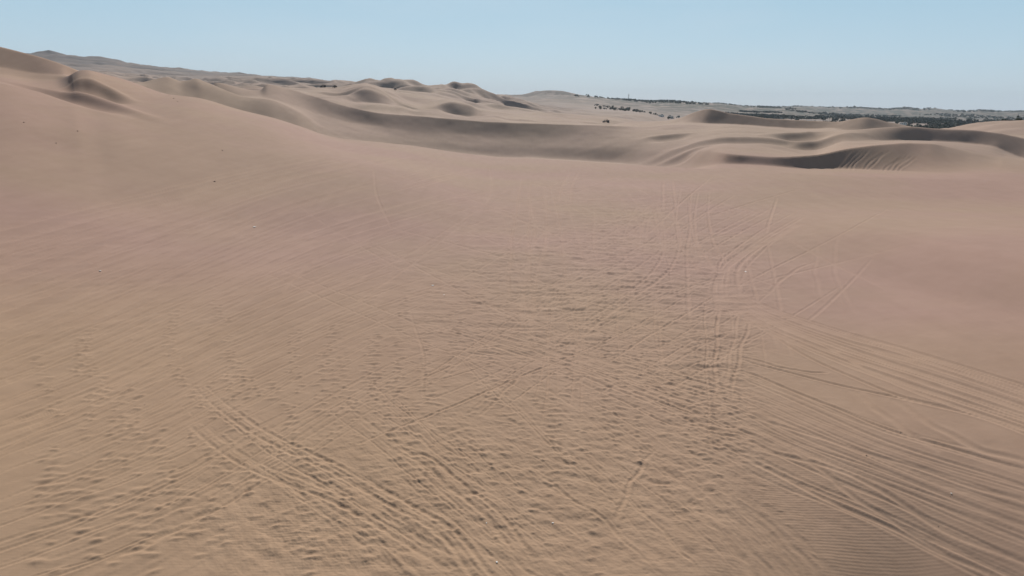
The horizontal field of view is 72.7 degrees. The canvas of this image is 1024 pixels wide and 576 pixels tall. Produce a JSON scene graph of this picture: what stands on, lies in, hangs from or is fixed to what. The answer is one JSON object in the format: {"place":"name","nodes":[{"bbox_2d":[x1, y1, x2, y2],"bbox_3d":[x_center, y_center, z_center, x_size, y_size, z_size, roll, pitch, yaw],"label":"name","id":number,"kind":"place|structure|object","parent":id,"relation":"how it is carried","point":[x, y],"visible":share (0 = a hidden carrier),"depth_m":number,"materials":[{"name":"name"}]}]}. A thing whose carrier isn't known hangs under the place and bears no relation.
{"place":"outdoors","nodes":[
{"label":"outdoors","id":0,"kind":"place"},
{"bbox_2d":[0,47,1023,575],"bbox_3d":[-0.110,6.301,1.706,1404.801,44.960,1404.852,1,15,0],"label":"sand dunes","id":1,"kind":"structure","parent":0,"point":[270,351],"depth_m":35.60,"materials":[{"name":"beige sand"}]},
{"bbox_2d":[0,0,1023,110],"label":"sky","id":2,"kind":"structure","parent":0,"point":[966,55],"materials":[{"name":"blue"}]},
{"bbox_2d":[27,50,1023,125],"bbox_3d":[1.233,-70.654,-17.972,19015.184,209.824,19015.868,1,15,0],"label":"distant hills","id":3,"kind":"structure","parent":0,"point":[545,101],"depth_m":1629.95,"materials":[{"name":"beige sand"}]},
{"bbox_2d":[574,94,1023,119],"bbox_3d":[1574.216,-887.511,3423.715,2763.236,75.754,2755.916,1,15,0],"label":"scrubland","id":4,"kind":"structure","parent":3,"relation":"on","point":[835,114],"depth_m":2754.65,"materials":[{"name":"green plant"}]},
{"bbox_2d":[726,110,1009,125],"bbox_3d":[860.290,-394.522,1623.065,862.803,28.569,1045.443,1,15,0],"label":"woodland","id":5,"kind":"object","parent":3,"relation":"on","point":[925,120],"visible":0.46,"depth_m":1572.64,"materials":[{"name":"green plant"}]}
]}

